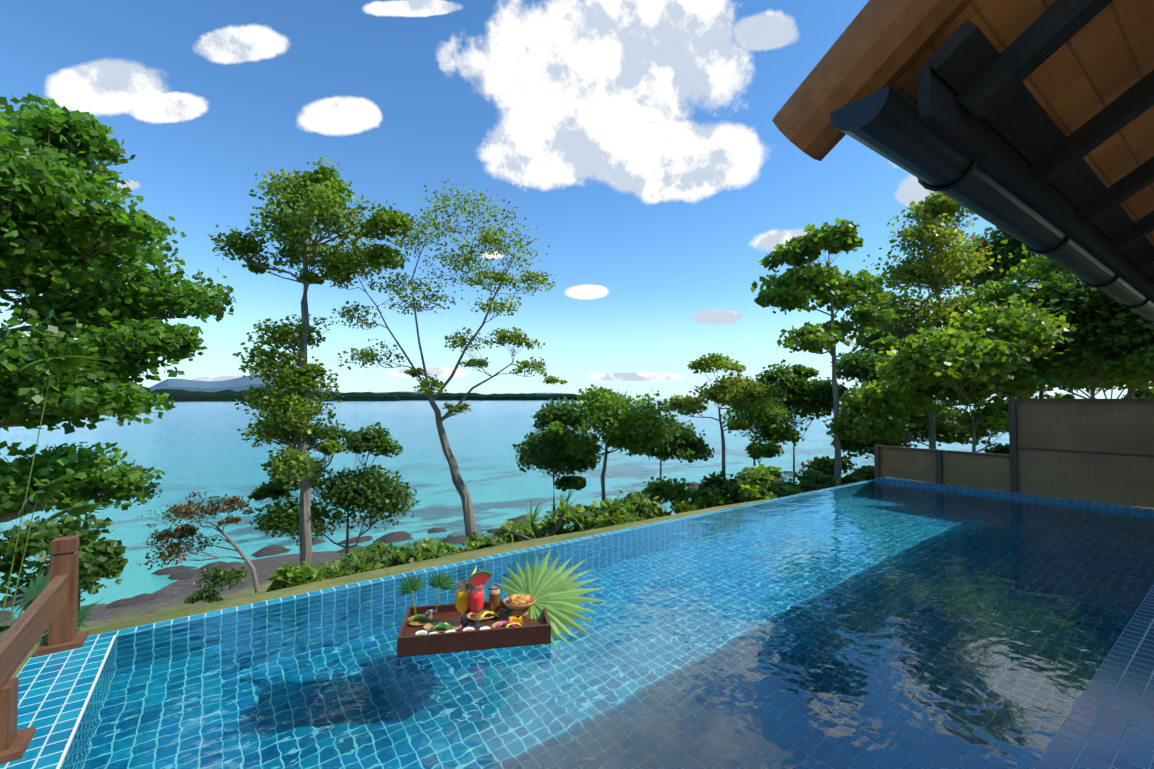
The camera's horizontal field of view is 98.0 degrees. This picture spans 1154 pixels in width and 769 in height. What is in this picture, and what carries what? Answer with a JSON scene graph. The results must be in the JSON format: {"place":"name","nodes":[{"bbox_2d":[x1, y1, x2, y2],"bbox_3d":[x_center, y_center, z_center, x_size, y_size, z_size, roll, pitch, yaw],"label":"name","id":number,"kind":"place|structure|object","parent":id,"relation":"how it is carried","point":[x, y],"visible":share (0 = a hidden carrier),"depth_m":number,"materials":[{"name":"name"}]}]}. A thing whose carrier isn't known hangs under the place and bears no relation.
{"place":"outdoors","nodes":[
{"label":"outdoors","id":0,"kind":"place"},
{"bbox_2d":[149,374,566,394],"bbox_3d":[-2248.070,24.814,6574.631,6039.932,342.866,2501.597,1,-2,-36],"label":"hills","id":1,"kind":"structure","parent":0,"point":[240,384],"depth_m":5916.34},
{"bbox_2d":[0,399,1008,618],"bbox_3d":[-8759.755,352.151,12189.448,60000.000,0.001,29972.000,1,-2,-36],"label":"sea","id":2,"kind":"structure","parent":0,"point":[200,447],"depth_m":87.33,"materials":[{"name":"liquid"}]},
{"bbox_2d":[150,389,399,400],"bbox_3d":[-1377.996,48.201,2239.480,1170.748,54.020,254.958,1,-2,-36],"label":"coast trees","id":3,"kind":"object","parent":2,"relation":"on","point":[186,395],"visible":0.46,"depth_m":2181.18,"materials":[{"name":"green plant"}]},
{"bbox_2d":[391,392,578,399],"bbox_3d":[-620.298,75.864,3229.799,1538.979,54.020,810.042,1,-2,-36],"label":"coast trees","id":4,"kind":"object","parent":2,"relation":"on","point":[456,396],"visible":0.56,"depth_m":3268.81,"materials":[{"name":"green plant"}]},
{"bbox_2d":[0,0,1152,398],"label":"sky","id":5,"kind":"structure","parent":0,"point":[641,142],"materials":[{"name":"blue"}]},
{"bbox_2d":[0,478,1153,677],"bbox_3d":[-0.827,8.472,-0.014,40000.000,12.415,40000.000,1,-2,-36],"label":"grass strip","id":6,"kind":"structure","parent":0,"point":[169,604],"depth_m":9.46,"materials":[{"name":"green plant"}]},
{"bbox_2d":[0,570,101,641],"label":"fan palm","id":7,"kind":"object","parent":6,"relation":"on","point":[36,588],"visible":0.31,"depth_m":5.22,"materials":[{"name":"green plant"}]},
{"bbox_2d":[0,355,117,624],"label":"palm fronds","id":8,"kind":"object","parent":6,"relation":"on","point":[57,365],"visible":1,"depth_m":6.74,"materials":[{"name":"green plant"}]},
{"bbox_2d":[0,510,128,639],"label":"bush","id":9,"kind":"object","parent":6,"relation":"on","point":[99,558],"visible":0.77,"depth_m":7.16,"materials":[{"name":"green plant"}]},
{"bbox_2d":[32,442,161,611],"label":"tree","id":10,"kind":"object","parent":6,"relation":"on","point":[72,445],"visible":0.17,"depth_m":12.29,"materials":[{"name":"green plant"}]},
{"bbox_2d":[0,92,236,522],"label":"tree","id":11,"kind":"object","parent":6,"relation":"on","point":[66,251],"visible":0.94,"depth_m":8.12,"materials":[{"name":"green plant"}]},
{"bbox_2d":[136,492,259,592],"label":"red tree leaves","id":12,"kind":"object","parent":6,"relation":"on","point":[182,531],"visible":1,"depth_m":10.55,"materials":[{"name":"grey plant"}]},
{"bbox_2d":[184,564,247,603],"bbox_3d":[-6.968,4.408,9.758,0.941,1.792,0.813,1,-2,-18],"label":"bush","id":13,"kind":"object","parent":6,"relation":"on","point":[219,574],"visible":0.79,"depth_m":9.70,"materials":[{"name":"green plant"}]},
{"bbox_2d":[266,560,352,591],"bbox_3d":[-4.610,3.582,8.565,1.339,1.048,0.812,0,-2,-3],"label":"shrub","id":14,"kind":"object","parent":6,"relation":"on","point":[285,576],"visible":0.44,"depth_m":8.50,"materials":[{"name":"green plant"}]},
{"bbox_2d":[207,157,418,566],"bbox_3d":[-6.147,0.594,11.850,4.654,11.773,3.511,0,-2,13],"label":"tree","id":15,"kind":"object","parent":6,"relation":"on","point":[316,196],"visible":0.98,"depth_m":11.81,"materials":[{"name":"green plant"}]},
{"bbox_2d":[310,560,334,575],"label":"shrub","id":16,"kind":"object","parent":6,"relation":"on","point":[319,568],"depth_m":11.40,"materials":[{"name":"green plant"}]},
{"bbox_2d":[247,422,419,560],"bbox_3d":[-8.265,4.962,17.026,5.649,7.365,3.522,0,-2,-4],"label":"tree","id":17,"kind":"object","parent":6,"relation":"on","point":[368,489],"visible":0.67,"depth_m":16.68,"materials":[{"name":"green plant"}]},
{"bbox_2d":[323,545,400,577],"bbox_3d":[-3.804,3.212,8.986,1.612,0.977,1.454,-1,-2,26],"label":"pandanus","id":18,"kind":"object","parent":6,"relation":"on","point":[361,566],"visible":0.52,"depth_m":8.68,"materials":[{"name":"green plant"}]},
{"bbox_2d":[338,542,390,573],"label":"shrub","id":19,"kind":"object","parent":6,"relation":"on","point":[379,553],"visible":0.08,"depth_m":10.04,"materials":[{"name":"green plant"}]},
{"bbox_2d":[360,540,402,554],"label":"shrub","id":20,"kind":"object","parent":6,"relation":"on","point":[386,550],"depth_m":11.95,"materials":[{"name":"green plant"}]},
{"bbox_2d":[0,471,796,620],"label":"shore rocks","id":21,"kind":"object","parent":6,"relation":"on","point":[180,572],"visible":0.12,"depth_m":37.41,"materials":[{"name":"grey stone"}]},
{"bbox_2d":[360,537,452,572],"bbox_3d":[-2.981,3.233,8.702,1.672,1.011,1.133,1,-2,-19],"label":"shrub","id":22,"kind":"object","parent":6,"relation":"on","point":[407,554],"visible":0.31,"depth_m":8.54,"materials":[{"name":"green plant"}]},
{"bbox_2d":[309,177,567,541],"bbox_3d":[-3.529,0.333,13.149,6.599,10.826,3.597,0,-2,3],"label":"spreading tree","id":23,"kind":"object","parent":6,"relation":"on","point":[503,337],"visible":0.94,"depth_m":12.98,"materials":[{"name":"green plant"}]},
{"bbox_2d":[421,539,459,558],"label":"shrub","id":24,"kind":"object","parent":6,"relation":"on","point":[451,547],"visible":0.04,"depth_m":9.29,"materials":[{"name":"green plant"}]},
{"bbox_2d":[426,536,456,557],"bbox_3d":[-2.214,2.734,8.082,0.567,0.524,0.505,1,-2,-36],"label":"pandanus","id":25,"kind":"object","parent":6,"relation":"on","point":[436,551],"visible":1,"depth_m":8.07,"materials":[{"name":"green plant"}]},
{"bbox_2d":[453,542,499,553],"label":"shrub","id":26,"kind":"object","parent":6,"relation":"on","point":[486,545],"visible":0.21,"depth_m":9.29,"materials":[{"name":"green plant"}]},
{"bbox_2d":[455,531,511,552],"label":"shrub","id":27,"kind":"object","parent":6,"relation":"on","point":[470,544],"visible":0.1,"depth_m":11.35,"materials":[{"name":"green plant"}]},
{"bbox_2d":[494,521,522,542],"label":"shrub","id":28,"kind":"object","parent":6,"relation":"on","point":[500,532],"visible":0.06,"depth_m":13.71,"materials":[{"name":"green plant"}]},
{"bbox_2d":[507,518,569,541],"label":"shrub","id":29,"kind":"object","parent":6,"relation":"on","point":[527,530],"visible":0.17,"depth_m":13.25,"materials":[{"name":"green plant"}]},
{"bbox_2d":[497,492,583,541],"bbox_3d":[-0.791,2.808,10.448,1.834,1.277,1.597,0,-2,-6],"label":"pandanus","id":30,"kind":"object","parent":6,"relation":"on","point":[533,518],"visible":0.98,"depth_m":10.22,"materials":[{"name":"green plant"}]},
{"bbox_2d":[513,396,601,512],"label":"tree","id":31,"kind":"object","parent":6,"relation":"on","point":[542,451],"visible":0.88,"depth_m":18.22,"materials":[{"name":"green plant"}]},
{"bbox_2d":[536,504,594,537],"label":"shrub","id":32,"kind":"object","parent":6,"relation":"on","point":[546,529],"visible":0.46,"depth_m":11.54,"materials":[{"name":"green plant"}]},
{"bbox_2d":[0,477,1153,768],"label":"pool coping","id":33,"kind":"object","parent":6,"relation":"on","point":[54,691],"visible":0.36,"depth_m":3.01,"materials":[{"name":"blue tile"}]},
{"bbox_2d":[0,535,88,764],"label":"wood railing","id":34,"kind":"object","parent":33,"relation":"on","point":[53,605],"visible":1,"depth_m":2.88,"materials":[{"name":"brown wood"}]},
{"bbox_2d":[56,635,115,768],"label":"deck edge line","id":35,"kind":"object","parent":33,"relation":"attached to","point":[64,753],"visible":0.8,"depth_m":2.67,"materials":[{"name":"white"}]},
{"bbox_2d":[583,505,602,521],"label":"shrub","id":36,"kind":"object","parent":6,"relation":"on","point":[585,507],"depth_m":16.25,"materials":[{"name":"green plant"}]},
{"bbox_2d":[60,478,1153,768],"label":"pool basin","id":37,"kind":"object","parent":6,"relation":"in","point":[796,496],"visible":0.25,"depth_m":7.71,"materials":[{"name":"blue tile"}]},
{"bbox_2d":[61,481,1153,768],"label":"swimming pool water","id":38,"kind":"structure","parent":37,"relation":"in","point":[879,625],"depth_m":3.19,"materials":[{"name":"blue liquid"}]},
{"bbox_2d":[397,600,550,656],"bbox_3d":[-0.715,1.709,3.569,1.000,0.130,0.500,0,-2,-11],"label":"floating tray","id":39,"kind":"object","parent":38,"relation":"on","point":[527,632],"visible":0.71,"depth_m":3.37,"materials":[{"name":"brown wood"}]},
{"bbox_2d":[415,626,490,634],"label":"small bowls","id":40,"kind":"object","parent":39,"relation":"on","point":[421,632],"visible":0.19,"depth_m":3.39,"materials":[{"name":"white ceramic"}]},
{"bbox_2d":[407,608,521,632],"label":"food plates","id":41,"kind":"object","parent":39,"relation":"on","point":[444,626],"visible":0.83,"depth_m":3.54,"materials":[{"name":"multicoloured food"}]},
{"bbox_2d":[455,566,476,626],"bbox_3d":[-0.794,1.498,3.550,0.101,0.396,0.142,6,-6,-74],"label":"juice glass","id":42,"kind":"object","parent":39,"relation":"on","point":[461,596],"visible":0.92,"depth_m":3.52,"materials":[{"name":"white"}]},
{"bbox_2d":[467,571,491,627],"bbox_3d":[-0.688,1.507,3.531,0.101,0.377,0.168,8,-8,-78],"label":"watermelon drink","id":43,"kind":"object","parent":39,"relation":"on","point":[478,580],"visible":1,"depth_m":3.52,"materials":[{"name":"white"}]},
{"bbox_2d":[489,584,499,611],"bbox_3d":[-0.618,1.605,3.753,0.086,0.194,0.086,1,-2,-36],"label":"coffee glass","id":44,"kind":"object","parent":39,"relation":"on","point":[494,597],"visible":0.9,"depth_m":3.72,"materials":[{"name":"brown glass"}]},
{"bbox_2d":[398,549,604,633],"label":"palm leaves","id":45,"kind":"object","parent":39,"relation":"on","point":[556,593],"visible":0.85,"depth_m":3.79,"materials":[{"name":"green plant"}]},
{"bbox_2d":[503,594,535,617],"bbox_3d":[-0.422,1.624,3.688,0.243,0.152,0.218,1,-2,-36],"label":"bowl of croissants","id":46,"kind":"object","parent":39,"relation":"on","point":[519,604],"visible":1,"depth_m":3.65,"materials":[{"name":"brown wood"}]},
{"bbox_2d":[577,498,646,529],"bbox_3d":[0.874,3.088,10.803,1.990,1.299,1.489,1,-2,-18],"label":"shrub","id":47,"kind":"object","parent":6,"relation":"on","point":[607,513],"visible":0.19,"depth_m":10.62,"materials":[{"name":"green plant"}]},
{"bbox_2d":[543,384,684,500],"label":"tree","id":48,"kind":"object","parent":6,"relation":"on","point":[623,420],"visible":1,"depth_m":16.19,"materials":[{"name":"green plant"}]},
{"bbox_2d":[609,490,655,515],"bbox_3d":[1.163,3.029,11.721,1.027,1.307,1.742,1,-2,-36],"label":"pandanus","id":49,"kind":"object","parent":6,"relation":"on","point":[639,502],"visible":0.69,"depth_m":11.43,"materials":[{"name":"green plant"}]},
{"bbox_2d":[604,490,671,523],"bbox_3d":[1.679,3.803,14.135,2.071,1.668,1.613,0,-2,15],"label":"shrub","id":50,"kind":"object","parent":6,"relation":"on","point":[644,511],"visible":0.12,"depth_m":13.85,"materials":[{"name":"green plant"}]},
{"bbox_2d":[620,411,714,507],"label":"tree","id":51,"kind":"object","parent":6,"relation":"on","point":[685,444],"visible":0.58,"depth_m":20.86,"materials":[{"name":"green plant"}]},
{"bbox_2d":[638,476,702,513],"bbox_3d":[3.271,4.873,17.935,2.367,3.153,2.453,0,-2,10],"label":"shrub","id":52,"kind":"object","parent":6,"relation":"on","point":[675,492],"visible":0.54,"depth_m":17.94,"materials":[{"name":"green plant"}]},
{"bbox_2d":[687,486,732,508],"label":"shrub","id":53,"kind":"object","parent":6,"relation":"on","point":[708,498],"visible":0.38,"depth_m":17.50,"materials":[{"name":"green plant"}]},
{"bbox_2d":[656,353,787,501],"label":"tree","id":54,"kind":"object","parent":6,"relation":"on","point":[730,390],"visible":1,"depth_m":18.19,"materials":[{"name":"green plant"}]},
{"bbox_2d":[697,470,761,505],"bbox_3d":[5.570,4.517,18.373,2.516,2.740,1.844,0,-2,-9],"label":"shrub","id":55,"kind":"object","parent":6,"relation":"on","point":[726,487],"visible":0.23,"depth_m":18.09,"materials":[{"name":"green plant"}]},
{"bbox_2d":[718,386,807,466],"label":"tree","id":56,"kind":"object","parent":6,"relation":"on","point":[765,420],"visible":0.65,"depth_m":20.81,"materials":[{"name":"green plant"}]},
{"bbox_2d":[735,464,805,501],"bbox_3d":[5.031,2.871,13.483,1.906,1.414,1.771,1,-2,-36],"label":"shrub","id":57,"kind":"object","parent":6,"relation":"on","point":[752,482],"visible":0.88,"depth_m":13.33,"materials":[{"name":"green plant"}]},
{"bbox_2d":[755,359,847,482],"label":"tree","id":58,"kind":"object","parent":6,"relation":"on","point":[805,397],"visible":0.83,"depth_m":22.67,"materials":[{"name":"green plant"}]},
{"bbox_2d":[781,468,841,491],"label":"shrub","id":59,"kind":"object","parent":6,"relation":"on","point":[811,479],"visible":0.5,"depth_m":14.98,"materials":[{"name":"green plant"}]},
{"bbox_2d":[750,218,899,486],"bbox_3d":[7.378,-0.477,15.475,4.547,8.505,3.879,1,-2,-36],"label":"tall tree","id":60,"kind":"object","parent":6,"relation":"on","point":[789,289],"visible":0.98,"depth_m":14.91,"materials":[{"name":"green plant"}]},
{"bbox_2d":[801,456,865,489],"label":"shrub","id":61,"kind":"object","parent":6,"relation":"on","point":[826,465],"visible":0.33,"depth_m":15.73,"materials":[{"name":"green plant"}]},
{"bbox_2d":[841,464,874,483],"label":"shrub","id":62,"kind":"object","parent":6,"relation":"on","point":[868,471],"visible":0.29,"depth_m":16.11,"materials":[{"name":"green plant"}]},
{"bbox_2d":[834,191,1007,448],"bbox_3d":[12.947,-2.008,18.654,6.737,12.171,4.897,0,-2,3],"label":"tree","id":63,"kind":"object","parent":6,"relation":"on","point":[933,232],"visible":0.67,"depth_m":18.01,"materials":[{"name":"green plant"}]},
{"bbox_2d":[829,349,1037,458],"bbox_3d":[14.748,1.979,21.341,9.638,6.950,5.492,0,-2,-13],"label":"tree","id":64,"kind":"object","parent":6,"relation":"on","point":[860,367],"visible":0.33,"depth_m":20.73,"materials":[{"name":"green plant"}]},
{"bbox_2d":[822,294,1087,487],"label":"trees","id":65,"kind":"object","parent":6,"relation":"on","point":[980,357],"visible":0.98,"depth_m":13.54,"materials":[{"name":"green plant"}]},
{"bbox_2d":[907,222,1046,397],"bbox_3d":[23.394,-3.066,24.811,7.795,14.588,12.105,6,-6,-75],"label":"tree","id":66,"kind":"object","parent":6,"relation":"on","point":[1013,246],"visible":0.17,"depth_m":24.69,"materials":[{"name":"green plant"}]},
{"bbox_2d":[851,313,1153,398],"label":"tree","id":67,"kind":"object","parent":6,"relation":"on","point":[861,340],"visible":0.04,"depth_m":22.49,"materials":[{"name":"green plant"}]},
{"bbox_2d":[953,244,1074,495],"bbox_3d":[15.700,-0.260,16.703,6.743,8.902,6.355,1,-2,-36],"label":"tree","id":68,"kind":"object","parent":6,"relation":"on","point":[997,293],"visible":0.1,"depth_m":15.91,"materials":[{"name":"green plant"}]},
{"bbox_2d":[1005,373,1098,497],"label":"fan palm","id":69,"kind":"object","parent":6,"relation":"on","point":[1022,386],"visible":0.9,"depth_m":13.45,"materials":[{"name":"green plant"}]},
{"bbox_2d":[1006,270,1153,503],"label":"trees","id":70,"kind":"object","parent":6,"relation":"on","point":[1103,321],"visible":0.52,"depth_m":13.52,"materials":[{"name":"green plant"}]},
{"bbox_2d":[1029,269,1153,398],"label":"tree","id":71,"kind":"object","parent":6,"relation":"on","point":[1119,385],"visible":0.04,"depth_m":14.81,"materials":[{"name":"green plant"}]},
{"bbox_2d":[1099,315,1153,390],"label":"tree","id":72,"kind":"object","parent":6,"relation":"on","point":[1134,366],"visible":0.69,"depth_m":12.85,"materials":[{"name":"green plant"}]},
{"bbox_3d":[5.961,2.456,0.473,17.400,1.641,6.598,1,-2,-36],"label":"terrace slab","id":73,"kind":"object","parent":6,"relation":"on","visible":0},
{"bbox_2d":[772,0,1153,322],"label":"roof","id":74,"kind":"structure","parent":73,"relation":"on","point":[1029,124],"depth_m":1.56,"materials":[{"name":"brown wood"}]},
{"bbox_2d":[874,397,1153,507],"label":"brushwood fence","id":75,"kind":"object","parent":73,"relation":"on","point":[1098,450],"visible":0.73,"depth_m":8.13,"materials":[{"name":"brown wood"}]},
{"bbox_2d":[1034,585,1153,768],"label":"pool ledge","id":76,"kind":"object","parent":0,"point":[1108,723],"depth_m":2.60,"materials":[{"name":"blue tile"}]}
]}

